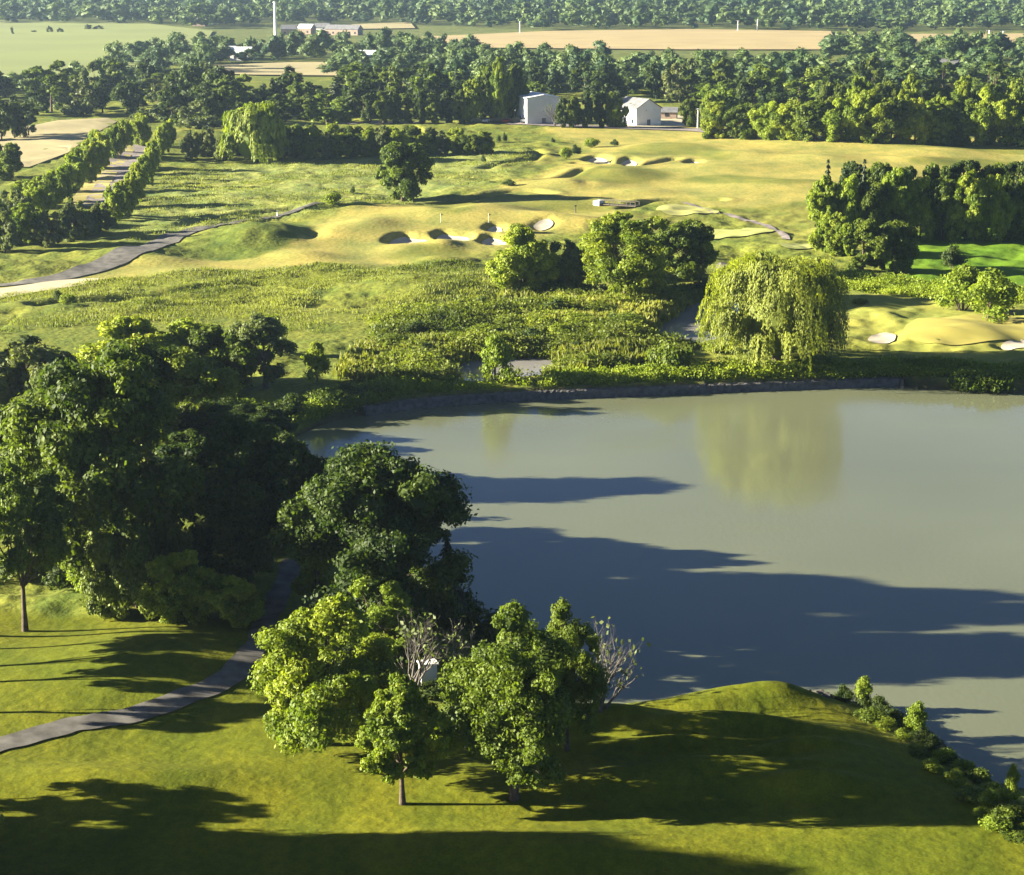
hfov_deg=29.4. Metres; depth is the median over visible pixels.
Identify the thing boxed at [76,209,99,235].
broadleaf tree
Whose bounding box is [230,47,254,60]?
house
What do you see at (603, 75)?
broadleaf tree
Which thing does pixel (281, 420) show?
shrub
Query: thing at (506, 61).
broadleaf tree
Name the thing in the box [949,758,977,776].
shrub
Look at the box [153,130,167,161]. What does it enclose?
broadleaf tree
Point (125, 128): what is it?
broadleaf tree
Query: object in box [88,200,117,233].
broadleaf tree
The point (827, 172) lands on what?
conifer
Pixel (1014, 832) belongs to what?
shrub
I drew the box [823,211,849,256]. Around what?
broadleaf tree
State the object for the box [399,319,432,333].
shrub
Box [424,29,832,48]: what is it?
field
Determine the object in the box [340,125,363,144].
broadleaf tree
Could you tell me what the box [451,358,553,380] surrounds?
pond
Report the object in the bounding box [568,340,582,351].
shrub
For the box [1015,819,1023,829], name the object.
shrub
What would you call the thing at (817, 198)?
broadleaf tree
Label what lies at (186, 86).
broadleaf tree
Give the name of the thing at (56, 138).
field
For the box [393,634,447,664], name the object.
shrub
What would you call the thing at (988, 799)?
shrub
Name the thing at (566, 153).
shrub
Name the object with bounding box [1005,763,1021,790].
shrub
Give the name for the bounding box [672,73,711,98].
broadleaf tree
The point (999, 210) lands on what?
broadleaf tree
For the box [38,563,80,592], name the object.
shrub
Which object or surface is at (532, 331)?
shrub
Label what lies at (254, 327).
broadleaf tree
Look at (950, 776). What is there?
shrub
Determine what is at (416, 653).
bare shrub
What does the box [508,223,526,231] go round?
shrub
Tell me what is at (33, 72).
broadleaf tree
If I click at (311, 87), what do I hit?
broadleaf tree
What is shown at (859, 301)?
shrub
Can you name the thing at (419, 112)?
broadleaf tree
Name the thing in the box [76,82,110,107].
broadleaf tree
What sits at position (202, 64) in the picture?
broadleaf tree
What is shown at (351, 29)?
house
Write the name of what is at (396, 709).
broadleaf tree
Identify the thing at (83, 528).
shrub
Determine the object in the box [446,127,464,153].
broadleaf tree
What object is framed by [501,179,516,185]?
shrub
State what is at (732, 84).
broadleaf tree
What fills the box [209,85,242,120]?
broadleaf tree
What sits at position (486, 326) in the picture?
shrub
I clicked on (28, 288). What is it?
pale path
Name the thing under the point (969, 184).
broadleaf tree
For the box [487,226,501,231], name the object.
sand bunker
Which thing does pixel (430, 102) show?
broadleaf tree
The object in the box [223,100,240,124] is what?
broadleaf tree
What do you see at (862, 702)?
shrub
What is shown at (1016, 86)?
broadleaf tree
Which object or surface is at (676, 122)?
yard
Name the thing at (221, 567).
shrub
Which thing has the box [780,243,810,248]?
tee
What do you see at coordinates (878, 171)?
broadleaf tree
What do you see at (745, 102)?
broadleaf tree
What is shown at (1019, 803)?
shrub
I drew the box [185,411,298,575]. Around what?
broadleaf tree
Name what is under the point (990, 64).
broadleaf tree
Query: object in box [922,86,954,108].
broadleaf tree
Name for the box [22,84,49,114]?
broadleaf tree
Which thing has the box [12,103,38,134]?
broadleaf tree
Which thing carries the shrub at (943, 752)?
on the ground at (766, 778)
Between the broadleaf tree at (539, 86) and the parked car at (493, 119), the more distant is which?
the broadleaf tree at (539, 86)
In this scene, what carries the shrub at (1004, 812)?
on the ground at (766, 778)
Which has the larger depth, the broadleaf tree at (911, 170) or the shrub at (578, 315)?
the broadleaf tree at (911, 170)
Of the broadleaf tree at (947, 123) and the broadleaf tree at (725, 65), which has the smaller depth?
the broadleaf tree at (947, 123)
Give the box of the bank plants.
[287,267,1023,422]
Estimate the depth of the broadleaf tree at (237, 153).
502.11 m
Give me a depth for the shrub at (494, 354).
229.94 m
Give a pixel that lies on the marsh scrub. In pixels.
(424, 313)
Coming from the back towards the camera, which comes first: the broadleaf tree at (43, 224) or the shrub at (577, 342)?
the broadleaf tree at (43, 224)
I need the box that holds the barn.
[879,58,958,69]
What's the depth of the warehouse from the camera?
588.47 m
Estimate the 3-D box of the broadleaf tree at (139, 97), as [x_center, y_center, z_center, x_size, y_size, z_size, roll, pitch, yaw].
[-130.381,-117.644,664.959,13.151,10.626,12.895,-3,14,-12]
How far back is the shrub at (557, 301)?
271.79 m
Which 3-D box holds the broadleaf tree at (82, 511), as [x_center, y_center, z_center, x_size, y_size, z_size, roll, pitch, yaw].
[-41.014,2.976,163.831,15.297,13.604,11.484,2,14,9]
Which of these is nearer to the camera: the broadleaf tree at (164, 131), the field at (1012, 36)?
the broadleaf tree at (164, 131)
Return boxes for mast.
[273,2,276,35]
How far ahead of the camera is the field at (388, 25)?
1457.67 m
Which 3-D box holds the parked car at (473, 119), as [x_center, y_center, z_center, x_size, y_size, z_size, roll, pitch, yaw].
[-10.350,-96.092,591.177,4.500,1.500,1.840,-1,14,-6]
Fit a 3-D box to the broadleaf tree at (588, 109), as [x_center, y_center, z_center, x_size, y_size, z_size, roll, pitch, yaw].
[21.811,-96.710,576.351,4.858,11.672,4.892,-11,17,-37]
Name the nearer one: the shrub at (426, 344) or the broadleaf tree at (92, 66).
the shrub at (426, 344)
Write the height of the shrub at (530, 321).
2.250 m
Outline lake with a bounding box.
[295,387,1023,787]
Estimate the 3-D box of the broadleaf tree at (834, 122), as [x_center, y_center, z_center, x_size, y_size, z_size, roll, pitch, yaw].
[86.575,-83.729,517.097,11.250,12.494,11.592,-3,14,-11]
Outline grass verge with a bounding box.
[72,145,133,205]
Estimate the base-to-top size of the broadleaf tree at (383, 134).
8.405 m
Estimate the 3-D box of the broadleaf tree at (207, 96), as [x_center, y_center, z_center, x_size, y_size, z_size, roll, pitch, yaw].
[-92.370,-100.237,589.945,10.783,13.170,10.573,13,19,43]
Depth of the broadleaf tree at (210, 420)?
189.08 m
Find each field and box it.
[0,20,212,79]
[0,118,116,166]
[215,62,336,74]
[352,22,414,28]
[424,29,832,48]
[910,33,1023,40]
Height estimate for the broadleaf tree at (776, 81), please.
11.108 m
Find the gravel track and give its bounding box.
[83,144,145,205]
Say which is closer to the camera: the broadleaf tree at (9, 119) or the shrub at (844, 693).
the shrub at (844, 693)
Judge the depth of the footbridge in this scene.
400.62 m
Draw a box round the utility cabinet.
[417,659,438,683]
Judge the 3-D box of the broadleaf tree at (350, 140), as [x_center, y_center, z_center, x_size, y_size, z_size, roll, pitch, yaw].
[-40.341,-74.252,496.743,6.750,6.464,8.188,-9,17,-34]
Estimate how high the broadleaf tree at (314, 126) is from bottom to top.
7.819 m
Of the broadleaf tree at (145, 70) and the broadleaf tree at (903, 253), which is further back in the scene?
the broadleaf tree at (145, 70)
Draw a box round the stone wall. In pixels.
[361,377,907,415]
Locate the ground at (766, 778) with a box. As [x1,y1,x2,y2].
[0,0,1023,874]
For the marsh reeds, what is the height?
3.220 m
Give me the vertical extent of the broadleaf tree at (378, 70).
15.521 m
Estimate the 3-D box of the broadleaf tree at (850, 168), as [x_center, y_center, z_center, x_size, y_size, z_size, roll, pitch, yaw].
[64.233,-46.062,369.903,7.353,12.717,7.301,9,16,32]
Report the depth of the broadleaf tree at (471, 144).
495.55 m
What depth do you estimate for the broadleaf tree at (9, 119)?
542.51 m
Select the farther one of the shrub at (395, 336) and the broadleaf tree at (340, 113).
the broadleaf tree at (340, 113)
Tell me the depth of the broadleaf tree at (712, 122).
541.83 m
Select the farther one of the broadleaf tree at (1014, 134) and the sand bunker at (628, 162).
the broadleaf tree at (1014, 134)
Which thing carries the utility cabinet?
on the ground at (766, 778)
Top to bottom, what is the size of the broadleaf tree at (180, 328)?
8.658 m
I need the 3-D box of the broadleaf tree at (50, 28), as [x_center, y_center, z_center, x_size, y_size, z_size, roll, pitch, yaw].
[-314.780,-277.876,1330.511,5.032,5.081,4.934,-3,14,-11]
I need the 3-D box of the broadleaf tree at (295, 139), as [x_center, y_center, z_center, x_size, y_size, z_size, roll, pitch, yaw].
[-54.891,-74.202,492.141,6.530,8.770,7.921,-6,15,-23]
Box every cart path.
[0,200,380,285]
[0,559,299,750]
[682,202,790,239]
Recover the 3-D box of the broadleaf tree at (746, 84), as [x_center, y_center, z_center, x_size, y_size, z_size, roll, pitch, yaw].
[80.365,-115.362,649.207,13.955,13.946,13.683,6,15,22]
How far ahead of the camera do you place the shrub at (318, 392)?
219.40 m
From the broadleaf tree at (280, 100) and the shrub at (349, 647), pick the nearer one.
the shrub at (349, 647)
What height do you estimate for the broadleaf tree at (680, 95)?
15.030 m
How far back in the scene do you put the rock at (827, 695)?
133.22 m
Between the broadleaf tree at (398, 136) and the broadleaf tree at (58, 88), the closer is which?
the broadleaf tree at (398, 136)
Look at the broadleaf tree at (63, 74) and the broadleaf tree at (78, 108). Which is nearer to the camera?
the broadleaf tree at (78, 108)
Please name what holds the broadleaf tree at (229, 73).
on the ground at (766, 778)
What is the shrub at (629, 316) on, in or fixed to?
on the ground at (766, 778)
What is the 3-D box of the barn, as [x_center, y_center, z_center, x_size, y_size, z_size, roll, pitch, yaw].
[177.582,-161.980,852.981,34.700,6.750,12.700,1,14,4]
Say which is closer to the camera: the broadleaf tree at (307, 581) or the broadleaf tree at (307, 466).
the broadleaf tree at (307, 581)
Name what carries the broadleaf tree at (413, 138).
on the ground at (766, 778)
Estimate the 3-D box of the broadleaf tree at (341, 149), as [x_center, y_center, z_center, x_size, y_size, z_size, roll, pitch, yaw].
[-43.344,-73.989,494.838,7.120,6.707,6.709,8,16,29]
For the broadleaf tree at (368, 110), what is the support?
on the ground at (766, 778)
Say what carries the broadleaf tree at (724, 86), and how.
on the ground at (766, 778)
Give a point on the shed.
(669, 112)
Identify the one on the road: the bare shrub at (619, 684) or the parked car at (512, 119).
the parked car at (512, 119)
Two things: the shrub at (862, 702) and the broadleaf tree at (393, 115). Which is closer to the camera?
the shrub at (862, 702)
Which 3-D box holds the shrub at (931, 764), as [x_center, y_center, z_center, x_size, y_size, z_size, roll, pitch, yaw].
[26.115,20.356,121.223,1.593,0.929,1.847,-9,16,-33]
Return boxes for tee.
[656,204,718,214]
[713,228,774,238]
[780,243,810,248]
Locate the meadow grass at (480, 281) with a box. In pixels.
[0,146,532,334]
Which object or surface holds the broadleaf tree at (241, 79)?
on the ground at (766, 778)
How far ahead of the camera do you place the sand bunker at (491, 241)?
354.12 m
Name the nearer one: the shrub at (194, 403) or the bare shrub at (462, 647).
the bare shrub at (462, 647)
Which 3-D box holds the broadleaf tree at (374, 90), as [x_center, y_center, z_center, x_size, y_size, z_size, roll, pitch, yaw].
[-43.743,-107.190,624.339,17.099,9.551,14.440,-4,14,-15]
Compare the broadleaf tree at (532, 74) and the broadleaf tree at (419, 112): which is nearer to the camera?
the broadleaf tree at (419, 112)
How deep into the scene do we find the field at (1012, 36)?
1266.86 m
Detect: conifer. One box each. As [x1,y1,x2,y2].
[814,159,831,226]
[858,159,867,185]
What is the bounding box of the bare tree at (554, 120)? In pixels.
[540,102,555,126]
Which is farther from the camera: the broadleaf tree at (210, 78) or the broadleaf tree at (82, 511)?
the broadleaf tree at (210, 78)
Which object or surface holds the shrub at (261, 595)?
on the ground at (766, 778)
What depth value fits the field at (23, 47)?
1204.05 m
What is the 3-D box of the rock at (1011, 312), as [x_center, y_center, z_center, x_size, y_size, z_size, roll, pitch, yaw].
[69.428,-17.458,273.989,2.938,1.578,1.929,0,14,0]
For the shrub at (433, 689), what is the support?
on the ground at (766, 778)
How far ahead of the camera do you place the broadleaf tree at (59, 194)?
389.48 m
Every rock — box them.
[716,262,732,269]
[813,689,828,694]
[822,693,830,698]
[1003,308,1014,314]
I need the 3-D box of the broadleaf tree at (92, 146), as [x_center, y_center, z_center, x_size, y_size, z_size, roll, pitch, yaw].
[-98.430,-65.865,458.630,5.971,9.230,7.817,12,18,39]
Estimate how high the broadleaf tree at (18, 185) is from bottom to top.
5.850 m
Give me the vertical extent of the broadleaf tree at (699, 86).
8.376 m
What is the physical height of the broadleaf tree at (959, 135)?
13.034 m
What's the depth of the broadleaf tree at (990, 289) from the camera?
265.34 m
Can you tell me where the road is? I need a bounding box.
[322,121,703,131]
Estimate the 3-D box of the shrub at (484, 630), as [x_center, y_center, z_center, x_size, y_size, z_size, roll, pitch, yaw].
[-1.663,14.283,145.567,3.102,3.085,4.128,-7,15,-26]
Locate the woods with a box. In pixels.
[0,0,1023,92]
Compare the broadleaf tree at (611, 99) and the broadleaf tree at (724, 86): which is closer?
the broadleaf tree at (611, 99)
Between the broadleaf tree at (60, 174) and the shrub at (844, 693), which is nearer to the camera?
the shrub at (844, 693)
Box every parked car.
[470,117,482,122]
[482,117,491,122]
[490,117,501,122]
[502,117,510,122]
[509,117,521,122]
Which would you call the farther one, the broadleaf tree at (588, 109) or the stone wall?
the broadleaf tree at (588, 109)
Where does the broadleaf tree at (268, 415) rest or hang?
on the ground at (766, 778)
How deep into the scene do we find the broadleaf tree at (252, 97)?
648.37 m
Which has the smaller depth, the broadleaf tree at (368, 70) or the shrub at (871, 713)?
the shrub at (871, 713)
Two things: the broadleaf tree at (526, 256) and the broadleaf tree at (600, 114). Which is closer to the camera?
the broadleaf tree at (526, 256)
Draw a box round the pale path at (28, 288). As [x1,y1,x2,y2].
[0,278,102,297]
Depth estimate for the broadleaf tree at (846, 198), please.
344.02 m
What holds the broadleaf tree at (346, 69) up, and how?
on the ground at (766, 778)
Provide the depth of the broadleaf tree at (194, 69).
694.02 m
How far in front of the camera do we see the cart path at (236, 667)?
131.75 m
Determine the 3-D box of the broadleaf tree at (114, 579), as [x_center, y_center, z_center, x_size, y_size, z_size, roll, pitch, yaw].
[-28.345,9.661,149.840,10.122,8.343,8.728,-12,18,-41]
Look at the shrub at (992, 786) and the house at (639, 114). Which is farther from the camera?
the house at (639, 114)
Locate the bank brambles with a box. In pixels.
[945,370,1019,393]
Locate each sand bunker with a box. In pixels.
[389,237,426,243]
[437,234,468,240]
[482,238,505,244]
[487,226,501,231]
[533,219,552,229]
[587,157,609,163]
[621,159,636,165]
[868,332,895,342]
[1001,339,1023,349]
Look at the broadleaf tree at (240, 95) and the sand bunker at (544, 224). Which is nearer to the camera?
the sand bunker at (544, 224)
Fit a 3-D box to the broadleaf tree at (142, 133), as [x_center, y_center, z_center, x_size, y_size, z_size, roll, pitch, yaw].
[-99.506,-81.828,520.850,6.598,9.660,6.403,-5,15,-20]
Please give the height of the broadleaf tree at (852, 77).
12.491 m
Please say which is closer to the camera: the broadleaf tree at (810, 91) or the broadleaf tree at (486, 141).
the broadleaf tree at (486, 141)
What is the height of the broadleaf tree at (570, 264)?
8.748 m
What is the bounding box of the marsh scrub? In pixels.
[344,278,704,381]
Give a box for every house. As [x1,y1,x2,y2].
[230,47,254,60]
[280,25,297,34]
[297,24,315,33]
[314,23,329,31]
[324,24,362,34]
[360,50,375,55]
[621,96,661,124]
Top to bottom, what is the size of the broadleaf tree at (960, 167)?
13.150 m
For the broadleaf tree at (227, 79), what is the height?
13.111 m
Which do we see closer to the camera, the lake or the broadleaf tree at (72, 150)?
the lake
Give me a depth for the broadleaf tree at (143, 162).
427.73 m
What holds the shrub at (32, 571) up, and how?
on the ground at (766, 778)
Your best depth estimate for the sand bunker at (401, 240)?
354.00 m
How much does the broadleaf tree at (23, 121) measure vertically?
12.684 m
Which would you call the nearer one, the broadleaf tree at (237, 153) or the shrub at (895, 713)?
the shrub at (895, 713)
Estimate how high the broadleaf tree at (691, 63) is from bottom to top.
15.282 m
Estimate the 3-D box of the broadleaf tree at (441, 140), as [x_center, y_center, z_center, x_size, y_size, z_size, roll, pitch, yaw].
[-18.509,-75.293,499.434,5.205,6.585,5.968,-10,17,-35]
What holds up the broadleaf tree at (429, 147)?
on the ground at (766, 778)
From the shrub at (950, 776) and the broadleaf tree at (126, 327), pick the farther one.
the broadleaf tree at (126, 327)
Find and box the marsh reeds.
[332,278,714,381]
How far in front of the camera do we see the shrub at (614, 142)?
526.35 m
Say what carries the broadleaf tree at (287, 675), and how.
on the ground at (766, 778)
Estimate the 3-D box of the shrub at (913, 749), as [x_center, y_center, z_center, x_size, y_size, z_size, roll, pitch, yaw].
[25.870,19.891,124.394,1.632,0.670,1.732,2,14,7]
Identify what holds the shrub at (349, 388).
on the ground at (766, 778)
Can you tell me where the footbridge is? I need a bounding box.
[593,199,639,206]
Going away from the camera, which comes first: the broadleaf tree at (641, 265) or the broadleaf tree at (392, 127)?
the broadleaf tree at (641, 265)
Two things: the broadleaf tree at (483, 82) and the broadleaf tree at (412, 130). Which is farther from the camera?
the broadleaf tree at (483, 82)
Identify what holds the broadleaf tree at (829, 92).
on the ground at (766, 778)
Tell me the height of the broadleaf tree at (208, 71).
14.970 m
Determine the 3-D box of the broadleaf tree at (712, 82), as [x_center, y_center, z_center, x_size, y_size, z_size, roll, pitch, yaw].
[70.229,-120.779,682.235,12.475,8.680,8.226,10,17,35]
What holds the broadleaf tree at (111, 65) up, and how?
on the ground at (766, 778)
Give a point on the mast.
(275, 28)
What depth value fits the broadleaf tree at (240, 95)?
611.26 m
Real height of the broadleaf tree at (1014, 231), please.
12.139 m
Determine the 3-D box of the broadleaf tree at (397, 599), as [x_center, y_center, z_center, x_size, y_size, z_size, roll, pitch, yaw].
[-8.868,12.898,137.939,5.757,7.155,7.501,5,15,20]
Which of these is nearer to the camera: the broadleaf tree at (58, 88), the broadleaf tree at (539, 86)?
the broadleaf tree at (58, 88)
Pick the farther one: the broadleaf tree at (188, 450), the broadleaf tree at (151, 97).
the broadleaf tree at (151, 97)
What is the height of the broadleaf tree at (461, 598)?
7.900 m
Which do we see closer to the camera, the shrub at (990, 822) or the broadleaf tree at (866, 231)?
the shrub at (990, 822)
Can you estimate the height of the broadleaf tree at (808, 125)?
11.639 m
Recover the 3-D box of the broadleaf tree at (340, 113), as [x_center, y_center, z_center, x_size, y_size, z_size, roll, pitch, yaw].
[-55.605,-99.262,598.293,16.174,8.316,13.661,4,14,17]
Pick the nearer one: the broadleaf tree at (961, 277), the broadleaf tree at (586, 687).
the broadleaf tree at (586, 687)
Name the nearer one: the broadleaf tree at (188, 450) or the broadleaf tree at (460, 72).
the broadleaf tree at (188, 450)
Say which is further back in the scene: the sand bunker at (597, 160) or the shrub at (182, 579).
the sand bunker at (597, 160)
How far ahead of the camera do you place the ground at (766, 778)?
131.17 m
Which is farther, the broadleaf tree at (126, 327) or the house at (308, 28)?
the house at (308, 28)
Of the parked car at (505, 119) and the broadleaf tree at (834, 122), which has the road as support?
the parked car at (505, 119)
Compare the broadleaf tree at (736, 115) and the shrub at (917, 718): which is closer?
the shrub at (917, 718)
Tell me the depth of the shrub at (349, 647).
136.90 m
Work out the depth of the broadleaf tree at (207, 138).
500.12 m
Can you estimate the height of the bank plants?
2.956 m
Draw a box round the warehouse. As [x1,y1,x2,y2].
[516,91,560,123]
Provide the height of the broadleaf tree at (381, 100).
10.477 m
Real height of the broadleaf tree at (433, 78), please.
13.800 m
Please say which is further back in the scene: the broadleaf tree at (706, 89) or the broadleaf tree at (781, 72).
the broadleaf tree at (781, 72)
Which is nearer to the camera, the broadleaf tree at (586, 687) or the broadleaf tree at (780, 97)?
the broadleaf tree at (586, 687)
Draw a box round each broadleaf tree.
[0,71,20,96]
[0,72,5,92]
[0,94,30,137]
[0,99,16,138]
[0,142,23,180]
[0,187,32,219]
[0,199,4,232]
[0,207,20,251]
[0,334,83,408]
[0,339,207,579]
[0,350,27,404]
[0,399,100,537]
[0,458,78,631]
[0,809,4,828]
[9,179,32,201]
[10,202,41,245]
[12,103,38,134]
[22,65,53,92]
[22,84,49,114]
[22,172,66,209]
[22,181,56,214]
[30,209,70,247]
[39,74,69,112]
[40,74,75,108]
[46,26,52,31]
[48,59,79,90]
[48,166,73,203]
[55,153,87,191]
[56,198,95,241]
[57,78,97,116]
[65,147,97,182]
[70,145,80,153]
[71,315,182,381]
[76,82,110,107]
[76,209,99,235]
[77,61,110,95]
[79,507,194,619]
[80,137,111,173]
[80,337,245,464]
[83,78,109,111]
[87,129,99,141]
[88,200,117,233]
[94,132,111,160]
[100,58,126,95]
[100,184,129,221]
[103,124,123,157]
[110,76,147,105]
[112,179,137,215]
[114,80,139,113]
[117,119,133,151]
[123,171,146,205]
[129,83,189,121]
[129,113,152,145]
[129,162,148,187]
[134,56,156,86]
[137,153,153,188]
[138,72,165,93]
[140,148,156,175]
[144,139,159,168]
[149,85,200,123]
[151,317,216,390]
[152,428,248,522]
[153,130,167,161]
[157,123,170,153]
[161,118,176,146]
[163,69,184,91]
[167,403,253,441]
[172,72,210,96]
[174,100,222,129]
[177,57,207,81]
[179,130,205,160]
[182,323,258,389]
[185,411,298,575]
[190,81,209,108]
[193,84,220,121]
[196,125,215,156]
[199,61,211,75]
[202,65,224,88]
[204,66,234,102]
[209,80,251,111]
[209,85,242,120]
[212,75,238,105]
[212,134,235,160]
[219,66,240,101]
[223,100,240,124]
[227,312,298,388]
[229,403,298,439]
[234,143,241,155]
[235,73,253,105]
[243,92,275,103]
[247,592,405,756]
[250,83,279,109]
[254,427,332,503]
[263,439,478,643]
[267,94,295,123]
[268,65,309,109]
[273,131,290,158]
[278,80,313,115]
[282,125,305,158]
[285,124,302,132]
[289,498,348,605]
[291,95,323,119]
[299,125,324,159]
[304,81,324,96]
[305,99,355,122]
[305,123,322,152]
[313,131,337,158]
[314,93,339,116]
[315,87,328,105]
[323,76,348,110]
[325,123,341,143]
[329,132,354,157]
[331,64,365,95]
[332,71,380,116]
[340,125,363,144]
[342,133,361,156]
[345,62,387,89]
[348,569,424,656]
[354,672,462,805]
[357,67,373,79]
[358,88,394,116]
[360,92,377,123]
[360,127,378,156]
[364,64,390,91]
[365,126,378,139]
[371,125,395,155]
[372,90,390,122]
[374,140,434,201]
[378,65,407,107]
[385,125,398,132]
[385,129,411,152]
[386,95,403,122]
[395,93,413,123]
[397,62,421,87]
[403,125,420,136]
[405,135,416,150]
[406,75,415,94]
[407,62,457,99]
[409,73,454,111]
[410,80,440,109]
[413,90,425,123]
[414,133,436,154]
[420,127,438,147]
[423,93,440,123]
[431,130,450,154]
[432,533,467,630]
[437,599,578,801]
[438,90,453,122]
[439,75,471,98]
[443,69,464,81]
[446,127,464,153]
[451,89,466,123]
[455,133,480,153]
[459,79,486,122]
[474,130,494,153]
[475,64,491,118]
[485,226,560,292]
[488,55,513,121]
[503,63,529,118]
[504,59,510,73]
[523,62,545,83]
[527,81,555,95]
[528,597,610,750]
[535,238,588,288]
[554,96,567,127]
[561,242,594,277]
[566,62,595,94]
[567,95,581,127]
[577,210,675,294]
[578,90,593,127]
[583,65,629,102]
[593,91,606,126]
[598,78,636,95]
[604,92,621,126]
[611,99,629,126]
[640,69,664,94]
[643,61,664,98]
[650,218,719,280]
[656,62,696,102]
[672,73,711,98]
[676,58,708,96]
[679,98,700,126]
[688,83,712,98]
[696,82,724,101]
[700,93,716,117]
[700,101,730,138]
[703,79,717,87]
[710,57,739,94]
[711,84,742,104]
[713,86,739,111]
[720,80,736,95]
[722,102,762,139]
[735,69,771,104]
[735,86,756,103]
[747,63,787,88]
[747,100,779,140]
[750,68,778,102]
[755,77,788,99]
[756,87,796,107]
[769,100,802,140]
[783,80,813,102]
[791,100,840,141]
[799,66,833,84]
[803,74,840,84]
[804,79,822,103]
[805,175,842,234]
[806,74,846,101]
[807,212,830,251]
[816,81,845,108]
[821,97,860,142]
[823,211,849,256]
[827,173,868,223]
[835,221,861,255]
[839,161,863,189]
[840,78,851,88]
[841,217,889,272]
[843,75,872,131]
[844,89,885,143]
[847,72,859,80]
[849,59,873,87]
[856,178,889,230]
[865,54,887,84]
[865,161,899,184]
[867,219,921,272]
[871,96,913,143]
[872,80,899,132]
[882,166,919,221]
[891,70,929,94]
[897,74,921,133]
[897,175,936,241]
[898,97,939,144]
[902,165,917,180]
[917,95,964,145]
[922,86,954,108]
[922,162,953,182]
[923,177,965,240]
[926,61,959,94]
[929,263,979,310]
[942,169,991,241]
[947,98,978,145]
[951,75,979,107]
[951,159,982,183]
[963,267,1023,322]
[969,174,1017,241]
[970,87,1012,145]
[971,64,1021,94]
[973,62,1004,92]
[975,83,1002,102]
[978,162,1009,226]
[991,91,1023,147]
[1002,80,1023,128]
[1002,160,1023,190]
[1002,177,1023,241]
[1015,71,1023,81]
[1016,77,1023,86]
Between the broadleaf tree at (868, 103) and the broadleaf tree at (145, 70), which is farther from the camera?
the broadleaf tree at (145, 70)
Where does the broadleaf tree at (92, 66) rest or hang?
on the ground at (766, 778)
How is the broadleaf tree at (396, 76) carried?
on the ground at (766, 778)
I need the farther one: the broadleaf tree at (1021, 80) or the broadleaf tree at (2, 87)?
the broadleaf tree at (2, 87)
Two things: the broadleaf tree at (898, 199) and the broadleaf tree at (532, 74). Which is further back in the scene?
the broadleaf tree at (532, 74)
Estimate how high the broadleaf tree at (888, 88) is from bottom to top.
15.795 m
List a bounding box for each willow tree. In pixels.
[216,100,289,163]
[695,249,851,373]
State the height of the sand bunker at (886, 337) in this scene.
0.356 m
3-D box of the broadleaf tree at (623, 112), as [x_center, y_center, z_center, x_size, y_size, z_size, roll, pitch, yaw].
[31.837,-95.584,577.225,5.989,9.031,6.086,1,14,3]
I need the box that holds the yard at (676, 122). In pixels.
[626,115,695,126]
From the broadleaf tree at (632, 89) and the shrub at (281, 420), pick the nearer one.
the shrub at (281, 420)
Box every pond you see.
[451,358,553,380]
[655,299,739,341]
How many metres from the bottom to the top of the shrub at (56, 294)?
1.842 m
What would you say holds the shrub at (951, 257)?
on the ground at (766, 778)
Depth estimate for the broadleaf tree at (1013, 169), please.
363.04 m
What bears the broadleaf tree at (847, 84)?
on the ground at (766, 778)
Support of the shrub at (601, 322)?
on the ground at (766, 778)
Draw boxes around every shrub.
[0,550,53,580]
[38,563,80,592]
[53,290,63,299]
[59,293,76,304]
[61,565,83,594]
[72,526,89,535]
[133,549,226,623]
[178,397,215,406]
[187,535,216,568]
[199,575,266,628]
[203,393,244,406]
[203,552,254,585]
[223,397,269,413]
[246,585,267,612]
[259,314,291,352]
[270,393,304,416]
[274,405,297,432]
[299,385,343,403]
[300,340,332,382]
[321,192,342,205]
[332,381,362,398]
[332,639,359,671]
[376,332,406,342]
[376,607,459,690]
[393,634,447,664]
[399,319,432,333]
[415,585,463,629]
[419,676,450,698]
[420,342,435,350]
[432,618,495,663]
[435,313,452,322]
[450,307,474,316]
[458,586,487,628]
[463,608,501,646]
[463,640,494,661]
[468,322,501,330]
[470,295,491,306]
[477,332,519,381]
[480,154,485,162]
[491,313,524,324]
[496,134,500,142]
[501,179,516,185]
[502,132,507,140]
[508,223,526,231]
[515,295,545,304]
[516,326,545,338]
[522,315,558,327]
[541,296,575,309]
[546,322,574,336]
[559,147,572,158]
[565,312,598,323]
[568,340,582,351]
[572,144,582,153]
[580,299,615,312]
[583,137,600,146]
[585,319,619,332]
[591,616,651,712]
[608,311,646,325]
[610,139,619,144]
[645,338,694,368]
[667,284,690,293]
[685,275,715,289]
[704,343,728,352]
[831,683,854,702]
[850,297,869,304]
[850,706,890,722]
[853,675,872,706]
[854,690,869,706]
[868,694,892,711]
[872,715,897,731]
[886,707,907,721]
[894,727,913,741]
[896,718,906,726]
[902,701,928,732]
[905,743,930,756]
[908,725,935,741]
[917,733,942,752]
[920,758,946,773]
[930,746,956,764]
[930,751,960,763]
[941,243,967,267]
[941,768,963,783]
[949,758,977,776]
[949,785,981,803]
[952,777,974,788]
[962,766,992,784]
[972,806,992,818]
[977,789,1001,808]
[978,814,1013,831]
[981,781,1003,793]
[987,803,1023,823]
[997,787,1021,803]
[998,825,1023,844]
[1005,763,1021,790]
[1010,800,1023,818]
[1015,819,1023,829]
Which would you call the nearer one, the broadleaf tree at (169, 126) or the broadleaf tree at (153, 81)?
the broadleaf tree at (169, 126)
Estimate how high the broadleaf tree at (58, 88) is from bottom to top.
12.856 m
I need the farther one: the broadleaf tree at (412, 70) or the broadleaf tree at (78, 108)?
the broadleaf tree at (412, 70)
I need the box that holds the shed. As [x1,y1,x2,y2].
[661,107,678,118]
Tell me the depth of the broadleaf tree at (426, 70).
655.77 m
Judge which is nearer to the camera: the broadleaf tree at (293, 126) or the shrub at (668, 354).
the shrub at (668, 354)

